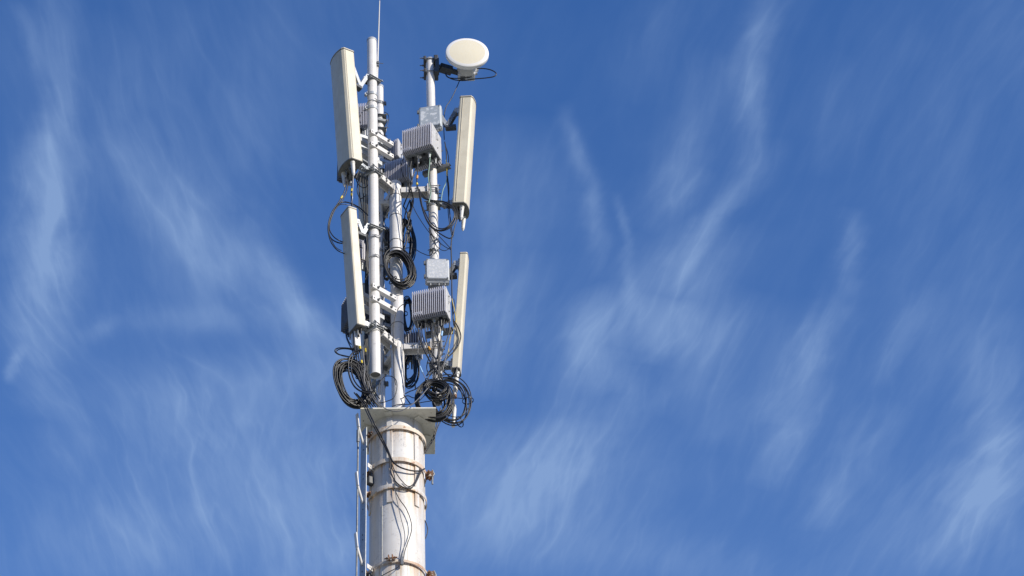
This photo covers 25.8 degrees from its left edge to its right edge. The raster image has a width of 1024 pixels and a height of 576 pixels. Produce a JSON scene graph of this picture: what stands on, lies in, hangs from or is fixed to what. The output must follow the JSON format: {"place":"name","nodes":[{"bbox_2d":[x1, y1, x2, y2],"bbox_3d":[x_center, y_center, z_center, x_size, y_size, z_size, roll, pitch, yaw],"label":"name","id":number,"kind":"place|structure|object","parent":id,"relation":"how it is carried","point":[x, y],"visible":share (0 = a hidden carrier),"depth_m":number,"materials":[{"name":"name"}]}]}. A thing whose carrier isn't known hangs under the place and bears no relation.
{"place":"outdoors","nodes":[
{"label":"outdoors","id":0,"kind":"place"},
{"bbox_2d":[0,0,1023,575],"label":"sky","id":1,"kind":"structure","parent":0,"point":[745,296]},
{"label":"ground","id":2,"kind":"structure","parent":0,"visible":0},
{"bbox_2d":[360,407,436,575],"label":"cell mast","id":3,"kind":"object","parent":2,"relation":"on","point":[407,434],"visible":1,"depth_m":23.54,"materials":[{"name":"metal"}]},
{"bbox_2d":[333,358,372,408],"bbox_3d":[-1.732,1.028,24.233,0.476,0.683,0.140,15,-45,-19],"label":"cable coil","id":4,"kind":"object","parent":3,"relation":"on","point":[339,367],"visible":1,"depth_m":24.17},
{"bbox_2d":[347,349,369,393],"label":"cable","id":5,"kind":"object","parent":4,"relation":"attached to","point":[354,386],"visible":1,"depth_m":24.21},
{"bbox_2d":[350,353,372,392],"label":"cable","id":6,"kind":"object","parent":4,"relation":"attached to","point":[353,377],"visible":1,"depth_m":24.19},
{"bbox_2d":[367,381,427,411],"bbox_3d":[-1.227,1.164,24.078,0.654,0.429,0.011,0,-43,-3],"label":"cable","id":7,"kind":"object","parent":4,"relation":"attached to","point":[392,410],"visible":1,"depth_m":24.01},
{"bbox_2d":[354,413,373,575],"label":"climbing rail","id":8,"kind":"object","parent":3,"relation":"attached to","point":[365,480],"visible":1,"depth_m":23.45,"materials":[{"name":"metal"}]},
{"bbox_2d":[376,84,388,407],"bbox_3d":[-1.560,-0.524,26.753,0.168,5.599,0.122,0,-43,-3],"label":"antenna pipe","id":9,"kind":"object","parent":3,"relation":"on","point":[381,104],"visible":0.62,"depth_m":27.31,"materials":[{"name":"metal"}]},
{"bbox_2d":[337,158,384,192],"bbox_3d":[-1.837,-1.344,27.311,0.296,0.560,0.723,-34,-51,29],"label":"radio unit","id":10,"kind":"object","parent":9,"relation":"attached to","point":[339,178],"visible":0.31,"depth_m":27.19,"materials":[{"name":"metal"}]},
{"bbox_2d":[359,176,367,359],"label":"cable","id":11,"kind":"object","parent":10,"relation":"hanging from","point":[367,251],"visible":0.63,"depth_m":26.05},
{"bbox_2d":[362,176,366,365],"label":"cable","id":12,"kind":"object","parent":10,"relation":"hanging from","point":[365,262],"visible":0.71,"depth_m":25.97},
{"bbox_2d":[364,176,368,364],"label":"cable","id":13,"kind":"object","parent":10,"relation":"hanging from","point":[367,244],"visible":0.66,"depth_m":26.42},
{"bbox_2d":[366,177,368,368],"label":"cable","id":14,"kind":"object","parent":10,"relation":"hanging from","point":[368,261],"visible":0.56,"depth_m":26.01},
{"bbox_2d":[359,239,385,276],"bbox_3d":[-1.679,-0.284,26.357,0.568,0.480,0.227,26,-50,-28],"label":"radio unit","id":15,"kind":"object","parent":9,"relation":"attached to","point":[362,251],"visible":0.27,"depth_m":26.25,"materials":[{"name":"metal"}]},
{"bbox_2d":[379,253,389,280],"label":"cable coil","id":16,"kind":"object","parent":15,"relation":"hanging from","point":[385,278],"visible":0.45,"depth_m":26.22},
{"bbox_2d":[358,103,387,135],"bbox_3d":[-1.757,-2.045,28.066,0.447,0.540,0.241,11,-44,-15],"label":"radio unit","id":17,"kind":"object","parent":9,"relation":"attached to","point":[364,123],"visible":0.5,"depth_m":28.01,"materials":[{"name":"metal"}]},
{"bbox_2d":[360,134,388,147],"bbox_3d":[-1.763,-1.856,27.793,0.570,0.050,0.075,17,-46,-20],"label":"mounting channel","id":18,"kind":"object","parent":9,"relation":"attached to","point":[365,137],"visible":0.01,"depth_m":27.77,"materials":[{"name":"metal"}]},
{"bbox_2d":[378,132,402,161],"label":"radio unit","id":19,"kind":"object","parent":18,"relation":"attached to","point":[396,149],"visible":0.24,"depth_m":27.96,"materials":[{"name":"metal"}]},
{"bbox_2d":[364,304,390,317],"bbox_3d":[-1.641,0.226,25.883,0.570,0.050,0.075,17,-46,-20],"label":"mounting channel","id":20,"kind":"object","parent":9,"relation":"attached to","point":[386,313],"visible":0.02,"depth_m":25.95,"materials":[{"name":"metal"}]},
{"bbox_2d":[365,317,390,329],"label":"mounting channel","id":21,"kind":"object","parent":9,"relation":"attached to","point":[387,325],"visible":0.08,"depth_m":25.83,"materials":[{"name":"metal"}]},
{"bbox_2d":[341,297,390,339],"bbox_3d":[-1.699,0.433,25.711,0.294,0.560,0.638,-33,-50,29],"label":"radio unit","id":22,"kind":"object","parent":21,"relation":"attached to","point":[344,319],"visible":0.1,"depth_m":25.60,"materials":[{"name":"metal"}]},
{"bbox_2d":[379,224,389,252],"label":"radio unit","id":23,"kind":"object","parent":9,"relation":"attached to","point":[386,238],"visible":0.16,"depth_m":26.86,"materials":[{"name":"metal"}]},
{"bbox_2d":[378,157,390,163],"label":"mounting channel","id":24,"kind":"object","parent":9,"relation":"attached to","point":[383,161],"visible":0.14,"depth_m":27.64,"materials":[{"name":"metal"}]},
{"bbox_2d":[384,316,390,333],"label":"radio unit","id":25,"kind":"object","parent":9,"relation":"attached to","point":[388,330],"visible":0.07,"depth_m":25.93,"materials":[{"name":"metal"}]},
{"bbox_2d":[380,157,412,186],"bbox_3d":[-1.468,-1.354,27.428,0.513,0.460,0.311,0,-43,-3],"label":"radio unit","id":26,"kind":"object","parent":9,"relation":"attached to","point":[391,170],"visible":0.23,"depth_m":27.38,"materials":[{"name":"metal"}]},
{"bbox_2d":[380,328,423,369],"bbox_3d":[-1.307,0.682,25.674,0.589,0.500,0.279,14,-45,-17],"label":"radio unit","id":27,"kind":"object","parent":9,"relation":"attached to","point":[411,337],"visible":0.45,"depth_m":25.72,"materials":[{"name":"metal"}]},
{"bbox_2d":[403,296,413,332],"bbox_3d":[-1.211,0.314,25.900,0.190,0.545,0.094,21,-48,-24],"label":"cable coil","id":28,"kind":"object","parent":27,"relation":"attached to","point":[411,326],"visible":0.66,"depth_m":25.88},
{"bbox_2d":[404,355,419,388],"bbox_3d":[-1.158,0.939,25.488,0.244,0.546,0.105,21,-48,-24],"label":"cable coil","id":29,"kind":"object","parent":27,"relation":"hanging from","point":[416,367],"visible":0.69,"depth_m":25.46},
{"bbox_2d":[380,200,388,407],"bbox_3d":[-1.453,0.280,25.643,0.142,3.631,0.075,-18,-44,15],"label":"slim conduit","id":30,"kind":"object","parent":3,"relation":"on","point":[384,203],"visible":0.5,"depth_m":26.05,"materials":[{"name":"metal"}]},
{"bbox_2d":[382,212,384,369],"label":"cable","id":31,"kind":"object","parent":30,"relation":"attached to","point":[383,284],"visible":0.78,"depth_m":26.14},
{"bbox_2d":[354,392,420,488],"bbox_3d":[-1.333,1.655,23.799,0.768,1.180,0.166,18,-46,-21],"label":"cable","id":32,"kind":"object","parent":3,"relation":"attached to","point":[385,448],"visible":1,"depth_m":23.75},
{"bbox_2d":[356,393,424,471],"bbox_3d":[-1.297,1.569,23.892,0.795,0.936,0.140,16,-46,-20],"label":"cable","id":33,"kind":"object","parent":3,"relation":"attached to","point":[361,399],"visible":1,"depth_m":23.80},
{"bbox_2d":[389,180,404,406],"bbox_3d":[-1.302,0.149,25.634,0.248,3.801,0.248,0,-43,-3],"label":"pole","id":34,"kind":"object","parent":3,"relation":"on","point":[395,219],"visible":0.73,"depth_m":25.56,"materials":[{"name":"metal"}]},
{"bbox_2d":[363,164,394,193],"bbox_3d":[-1.571,-1.292,26.633,0.160,0.135,0.452,-28,-48,25],"label":"cross arm","id":35,"kind":"object","parent":34,"relation":"attached to","point":[385,184],"visible":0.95,"depth_m":26.67},
{"bbox_2d":[330,47,384,187],"bbox_3d":[-1.843,-1.972,26.902,0.710,2.126,0.344,22,-48,-24],"label":"panel antenna","id":36,"kind":"object","parent":35,"relation":"attached to","point":[346,87],"visible":1,"depth_m":26.75,"materials":[{"name":"plastic"}]},
{"bbox_2d":[327,177,364,260],"bbox_3d":[-1.880,-0.730,25.960,0.158,1.229,0.585,-31,-49,27],"label":"cable","id":37,"kind":"object","parent":36,"relation":"hanging from","point":[341,197],"visible":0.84,"depth_m":25.83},
{"bbox_2d":[329,179,362,248],"bbox_3d":[-1.877,-0.808,26.025,0.158,1.013,0.544,-33,-50,28],"label":"cable","id":38,"kind":"object","parent":36,"relation":"hanging from","point":[334,211],"visible":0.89,"depth_m":25.91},
{"bbox_2d":[364,37,380,378],"bbox_3d":[-1.639,-1.095,26.293,0.208,5.540,0.163,0,-43,-3],"label":"antenna pipe","id":39,"kind":"object","parent":35,"relation":"attached to","point":[371,94],"visible":1,"depth_m":26.08,"materials":[{"name":"metal"}]},
{"bbox_2d":[361,137,379,154],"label":"mounting channel","id":40,"kind":"object","parent":39,"relation":"attached to","point":[364,142],"visible":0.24,"depth_m":27.02,"materials":[{"name":"metal"}]},
{"bbox_2d":[361,149,381,167],"bbox_3d":[-1.725,-1.571,26.928,0.390,0.062,0.050,31,-52,-31],"label":"mounting channel","id":41,"kind":"object","parent":39,"relation":"attached to","point":[364,155],"visible":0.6,"depth_m":26.89,"materials":[{"name":"metal"}]},
{"bbox_2d":[363,292,382,309],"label":"mounting channel","id":42,"kind":"object","parent":39,"relation":"attached to","point":[365,296],"visible":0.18,"depth_m":25.33,"materials":[{"name":"metal"}]},
{"bbox_2d":[366,347,379,398],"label":"cable","id":43,"kind":"object","parent":39,"relation":"hanging from","point":[367,373],"visible":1,"depth_m":24.42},
{"bbox_2d":[364,305,383,321],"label":"mounting channel","id":44,"kind":"object","parent":39,"relation":"attached to","point":[366,309],"visible":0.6,"depth_m":25.21,"materials":[{"name":"metal"}]},
{"bbox_2d":[376,0,382,77],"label":"lightning rod","id":45,"kind":"object","parent":39,"relation":"attached to","point":[377,63],"visible":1,"depth_m":28.05,"materials":[{"name":"white metal"}]},
{"bbox_2d":[368,129,392,147],"bbox_3d":[-1.567,-1.812,26.990,0.350,0.062,0.090,31,-52,-31],"label":"mounting channel","id":46,"kind":"object","parent":39,"relation":"attached to","point":[385,141],"visible":1,"depth_m":26.98,"materials":[{"name":"white paint"}]},
{"bbox_2d":[369,141,393,159],"bbox_3d":[-1.557,-1.655,26.846,0.350,0.062,0.090,31,-52,-31],"label":"mounting channel","id":47,"kind":"object","parent":39,"relation":"attached to","point":[385,153],"visible":1,"depth_m":26.84,"materials":[{"name":"white paint"}]},
{"bbox_2d":[370,283,395,301],"bbox_3d":[-1.443,0.042,25.291,0.350,0.062,0.090,31,-52,-31],"label":"mounting channel","id":48,"kind":"object","parent":39,"relation":"attached to","point":[386,294],"visible":1,"depth_m":25.29,"materials":[{"name":"white paint"}]},
{"bbox_2d":[370,295,396,314],"bbox_3d":[-1.434,0.180,25.164,0.350,0.062,0.090,31,-52,-31],"label":"mounting channel","id":49,"kind":"object","parent":39,"relation":"attached to","point":[391,309],"visible":1,"depth_m":25.16,"materials":[{"name":"white paint"}]},
{"bbox_2d":[364,320,397,350],"bbox_3d":[-1.452,0.532,24.959,0.160,0.135,0.447,-27,-48,24],"label":"cross arm","id":50,"kind":"object","parent":34,"relation":"attached to","point":[386,339],"visible":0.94,"depth_m":24.99},
{"bbox_2d":[340,206,386,352],"bbox_3d":[-1.674,-0.043,25.245,0.523,2.087,0.221,22,-48,-24],"label":"panel antenna","id":51,"kind":"object","parent":50,"relation":"attached to","point":[353,232],"visible":1,"depth_m":25.20,"materials":[{"name":"plastic"}]},
{"bbox_2d":[329,204,363,250],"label":"cable","id":52,"kind":"object","parent":51,"relation":"attached to","point":[330,218],"visible":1,"depth_m":26.07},
{"bbox_2d":[334,347,359,357],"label":"cable","id":53,"kind":"object","parent":51,"relation":"attached to","point":[344,348],"visible":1,"depth_m":24.54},
{"bbox_2d":[329,201,367,245],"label":"cable","id":54,"kind":"object","parent":51,"relation":"attached to","point":[354,205],"visible":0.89,"depth_m":26.11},
{"bbox_2d":[352,331,369,397],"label":"cable","id":55,"kind":"object","parent":51,"relation":"attached to","point":[358,364],"visible":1,"depth_m":24.37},
{"bbox_2d":[359,346,372,400],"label":"cable","id":56,"kind":"object","parent":51,"relation":"hanging from","point":[361,361],"visible":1,"depth_m":24.39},
{"bbox_2d":[362,346,381,407],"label":"cable","id":57,"kind":"object","parent":51,"relation":"attached to","point":[364,379],"visible":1,"depth_m":24.24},
{"bbox_2d":[379,194,388,219],"bbox_3d":[-1.533,-0.959,26.998,0.160,0.135,0.444,18,-47,-22],"label":"cross arm","id":58,"kind":"object","parent":34,"relation":"attached to","point":[386,207],"visible":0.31,"depth_m":27.02},
{"bbox_2d":[358,118,388,237],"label":"cables","id":59,"kind":"object","parent":58,"relation":"attached to","point":[360,214],"visible":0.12,"depth_m":27.70,"materials":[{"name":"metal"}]},
{"bbox_2d":[375,376,396,402],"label":"cable","id":60,"kind":"object","parent":34,"relation":"attached to","point":[378,390],"visible":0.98,"depth_m":24.46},
{"bbox_2d":[384,350,390,375],"bbox_3d":[-1.424,0.866,25.324,0.160,0.135,0.447,19,-47,-22],"label":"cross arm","id":61,"kind":"object","parent":34,"relation":"attached to","point":[387,360],"visible":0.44,"depth_m":25.33},
{"bbox_2d":[361,267,387,405],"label":"cables","id":62,"kind":"object","parent":61,"relation":"attached to","point":[373,381],"visible":0.1,"depth_m":25.93,"materials":[{"name":"plastic"}]},
{"bbox_2d":[383,247,416,289],"bbox_3d":[-1.285,-0.231,25.784,0.409,0.627,0.122,8,-44,-12],"label":"cable coil","id":63,"kind":"object","parent":34,"relation":"hanging from","point":[409,281],"visible":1,"depth_m":25.77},
{"bbox_2d":[402,218,416,260],"bbox_3d":[-1.225,-0.566,26.521,0.248,0.697,0.108,18,-46,-21],"label":"cable coil","id":64,"kind":"object","parent":34,"relation":"hanging from","point":[414,245],"visible":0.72,"depth_m":26.53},
{"bbox_2d":[404,198,411,252],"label":"cable","id":65,"kind":"object","parent":64,"relation":"attached to","point":[406,225],"visible":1,"depth_m":26.64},
{"bbox_2d":[407,169,415,226],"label":"cable","id":66,"kind":"object","parent":34,"relation":"attached to","point":[412,197],"visible":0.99,"depth_m":26.64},
{"bbox_2d":[401,183,440,198],"bbox_3d":[-1.090,-1.150,26.815,0.480,0.135,0.161,0,-43,-3],"label":"cross arm","id":67,"kind":"object","parent":34,"relation":"attached to","point":[424,190],"visible":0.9,"depth_m":26.79},
{"bbox_2d":[404,199,412,242],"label":"cable","id":68,"kind":"object","parent":67,"relation":"hanging from","point":[409,223],"visible":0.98,"depth_m":26.59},
{"bbox_2d":[408,200,411,242],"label":"cable","id":69,"kind":"object","parent":67,"relation":"hanging from","point":[411,223],"visible":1,"depth_m":26.58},
{"bbox_2d":[426,57,442,405],"bbox_3d":[-0.938,-0.826,26.505,0.123,5.659,0.154,-29,-48,25],"label":"antenna pipe","id":70,"kind":"object","parent":67,"relation":"attached to","point":[430,98],"visible":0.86,"depth_m":26.66,"materials":[{"name":"metal"}]},
{"bbox_2d":[402,122,442,171],"bbox_3d":[-1.060,-1.614,27.081,0.456,0.525,0.500,-16,-44,13],"label":"radio unit","id":71,"kind":"object","parent":70,"relation":"attached to","point":[421,143],"visible":0.97,"depth_m":26.95,"materials":[{"name":"metal"}]},
{"bbox_2d":[403,161,411,205],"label":"cable","id":72,"kind":"object","parent":71,"relation":"hanging from","point":[410,185],"visible":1,"depth_m":26.65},
{"bbox_2d":[407,160,450,249],"bbox_3d":[-0.981,-0.986,26.354,0.498,1.388,0.123,0,-43,-3],"label":"cable","id":73,"kind":"object","parent":71,"relation":"hanging from","point":[415,211],"visible":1,"depth_m":26.32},
{"bbox_2d":[428,152,431,202],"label":"cable","id":74,"kind":"object","parent":71,"relation":"hanging from","point":[428,179],"visible":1,"depth_m":26.56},
{"bbox_2d":[416,158,453,238],"bbox_3d":[-0.912,-1.060,26.357,0.432,1.336,0.025,0,-43,-3],"label":"cable","id":75,"kind":"object","parent":71,"relation":"hanging from","point":[422,205],"visible":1,"depth_m":26.25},
{"bbox_2d":[417,105,442,131],"bbox_3d":[-1.000,-2.025,27.594,0.303,0.480,0.252,-8,-43,5],"label":"junction box","id":76,"kind":"object","parent":70,"relation":"attached to","point":[432,115],"visible":0.57,"depth_m":27.51,"materials":[{"name":"metal"}]},
{"bbox_2d":[411,286,450,332],"bbox_3d":[-0.890,0.329,25.328,0.466,0.525,0.416,-11,-43,8],"label":"radio unit","id":77,"kind":"object","parent":70,"relation":"attached to","point":[428,307],"visible":0.96,"depth_m":25.20,"materials":[{"name":"metal"}]},
{"bbox_2d":[393,303,410,384],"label":"cable","id":78,"kind":"object","parent":77,"relation":"attached to","point":[393,337],"visible":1,"depth_m":25.05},
{"bbox_2d":[416,321,439,379],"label":"cable","id":79,"kind":"object","parent":77,"relation":"hanging from","point":[425,351],"visible":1,"depth_m":24.75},
{"bbox_2d":[431,322,434,378],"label":"cable","id":80,"kind":"object","parent":77,"relation":"hanging from","point":[434,348],"visible":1,"depth_m":24.85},
{"bbox_2d":[435,321,438,378],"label":"cable","id":81,"kind":"object","parent":77,"relation":"hanging from","point":[438,346],"visible":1,"depth_m":24.86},
{"bbox_2d":[438,320,444,376],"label":"cable","id":82,"kind":"object","parent":77,"relation":"hanging from","point":[441,335],"visible":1,"depth_m":24.85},
{"bbox_2d":[440,319,449,380],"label":"cable","id":83,"kind":"object","parent":77,"relation":"hanging from","point":[445,345],"visible":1,"depth_m":24.91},
{"bbox_2d":[441,320,451,375],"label":"cable","id":84,"kind":"object","parent":77,"relation":"hanging from","point":[448,349],"visible":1,"depth_m":24.90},
{"bbox_2d":[440,320,457,368],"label":"cable","id":85,"kind":"object","parent":77,"relation":"hanging from","point":[453,346],"visible":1,"depth_m":24.99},
{"bbox_2d":[424,259,448,290],"bbox_3d":[-0.872,-0.131,25.842,0.293,0.430,0.274,0,-43,-3],"label":"junction box","id":86,"kind":"object","parent":70,"relation":"attached to","point":[436,274],"visible":0.78,"depth_m":25.71,"materials":[{"name":"metal"}]},
{"bbox_2d":[422,163,450,177],"bbox_3d":[-0.910,-1.425,27.092,0.367,0.088,0.060,-21,-45,18],"label":"mounting channel","id":87,"kind":"object","parent":70,"relation":"attached to","point":[441,168],"visible":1,"depth_m":27.05,"materials":[{"name":"metal"}]},
{"bbox_2d":[418,187,454,228],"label":"cable","id":88,"kind":"object","parent":70,"relation":"attached to","point":[430,221],"visible":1,"depth_m":26.24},
{"bbox_2d":[426,327,452,338],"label":"mounting channel","id":89,"kind":"object","parent":70,"relation":"attached to","point":[445,333],"visible":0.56,"depth_m":25.31,"materials":[{"name":"metal"}]},
{"bbox_2d":[428,252,468,427],"bbox_3d":[-0.708,0.582,25.217,0.503,2.530,0.180,-5,-43,2],"label":"panel antenna","id":90,"kind":"object","parent":70,"relation":"attached to","point":[461,264],"visible":0.88,"depth_m":25.36,"materials":[{"name":"plastic"}]},
{"bbox_2d":[426,367,457,377],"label":"cable","id":91,"kind":"object","parent":90,"relation":"attached to","point":[444,372],"visible":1,"depth_m":24.74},
{"bbox_2d":[440,321,460,371],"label":"cable","id":92,"kind":"object","parent":90,"relation":"attached to","point":[455,348],"visible":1,"depth_m":24.97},
{"bbox_2d":[450,232,453,325],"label":"cable","id":93,"kind":"object","parent":90,"relation":"attached to","point":[451,279],"visible":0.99,"depth_m":25.70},
{"bbox_2d":[432,374,473,426],"bbox_3d":[-0.652,1.242,24.507,0.477,0.695,0.130,7,-43,-10],"label":"cable coil","id":94,"kind":"object","parent":90,"relation":"hanging from","point":[453,381],"visible":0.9,"depth_m":24.53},
{"bbox_2d":[424,95,475,230],"bbox_3d":[-0.739,-1.501,27.129,0.670,2.083,0.291,-5,-43,3],"label":"panel antenna","id":95,"kind":"object","parent":70,"relation":"attached to","point":[465,111],"visible":0.92,"depth_m":27.04,"materials":[{"name":"plastic"}]},
{"bbox_2d":[418,193,454,229],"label":"cable","id":96,"kind":"object","parent":95,"relation":"attached to","point":[431,225],"visible":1,"depth_m":26.29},
{"bbox_2d":[419,189,456,231],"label":"cable","id":97,"kind":"object","parent":95,"relation":"hanging from","point":[444,202],"visible":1,"depth_m":26.38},
{"bbox_2d":[441,168,447,202],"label":"cable","id":98,"kind":"object","parent":95,"relation":"attached to","point":[446,181],"visible":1,"depth_m":26.88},
{"bbox_2d":[444,142,452,231],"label":"cable","id":99,"kind":"object","parent":95,"relation":"attached to","point":[448,187],"visible":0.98,"depth_m":26.78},
{"bbox_2d":[446,147,451,235],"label":"cable","id":100,"kind":"object","parent":95,"relation":"attached to","point":[448,186],"visible":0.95,"depth_m":26.85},
{"bbox_2d":[443,79,464,139],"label":"cable","id":101,"kind":"object","parent":95,"relation":"attached to","point":[449,102],"visible":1,"depth_m":27.88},
{"bbox_2d":[420,38,488,80],"bbox_3d":[-0.732,-2.830,28.339,0.868,0.546,0.444,0,-43,-3],"label":"microwave dish","id":102,"kind":"object","parent":70,"relation":"attached to","point":[466,57],"visible":1,"depth_m":28.22,"materials":[{"name":"white plastic"}]},
{"bbox_2d":[446,68,496,80],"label":"cable","id":103,"kind":"object","parent":102,"relation":"attached to","point":[477,78],"visible":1,"depth_m":28.19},
{"bbox_2d":[404,339,444,356],"bbox_3d":[-0.984,0.675,25.142,0.465,0.135,0.161,0,-43,-3],"label":"cross arm","id":104,"kind":"object","parent":34,"relation":"attached to","point":[413,348],"visible":0.8,"depth_m":25.12},
{"bbox_2d":[413,355,415,387],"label":"cable","id":105,"kind":"object","parent":104,"relation":"hanging from","point":[414,372],"visible":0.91,"depth_m":25.19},
{"bbox_2d":[390,459,411,559],"bbox_3d":[-1.153,2.279,23.250,0.236,1.342,0.029,5,-43,-8],"label":"cable","id":106,"kind":"object","parent":3,"relation":"attached to","point":[405,508],"visible":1,"depth_m":23.23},
{"bbox_2d":[400,553,402,565],"bbox_3d":[-1.121,2.763,22.795,0.030,0.140,0.030,0,-43,-3],"label":"cable clip","id":107,"kind":"object","parent":3,"relation":"attached to","point":[401,560],"visible":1,"depth_m":22.78,"materials":[{"name":"metal"}]},
{"bbox_2d":[394,489,404,552],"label":"cable","id":108,"kind":"object","parent":107,"relation":"attached to","point":[401,521],"visible":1,"depth_m":23.11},
{"bbox_2d":[391,462,419,486],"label":"cable","id":109,"kind":"object","parent":3,"relation":"attached to","point":[401,480],"visible":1,"depth_m":23.53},
{"bbox_2d":[424,408,440,452],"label":"cable","id":110,"kind":"object","parent":3,"relation":"attached to","point":[433,436],"visible":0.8,"depth_m":24.30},
{"bbox_2d":[414,378,454,422],"bbox_3d":[-0.843,1.220,24.370,0.440,0.592,0.148,0,-43,-3],"label":"cable coil","id":111,"kind":"object","parent":3,"relation":"on","point":[441,415],"visible":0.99,"depth_m":24.32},
{"bbox_2d":[421,323,434,378],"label":"cable","id":112,"kind":"object","parent":111,"relation":"attached to","point":[427,349],"visible":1,"depth_m":24.80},
{"bbox_2d":[424,323,438,378],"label":"cable","id":113,"kind":"object","parent":111,"relation":"attached to","point":[429,348],"visible":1,"depth_m":24.77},
{"bbox_2d":[426,323,439,381],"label":"cable","id":114,"kind":"object","parent":111,"relation":"attached to","point":[437,355],"visible":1,"depth_m":24.75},
{"bbox_2d":[423,379,449,402],"bbox_3d":[-0.819,1.113,24.307,0.294,0.315,0.102,0,-43,-3],"label":"cable coil","id":115,"kind":"object","parent":3,"relation":"attached to","point":[444,386],"visible":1,"depth_m":24.27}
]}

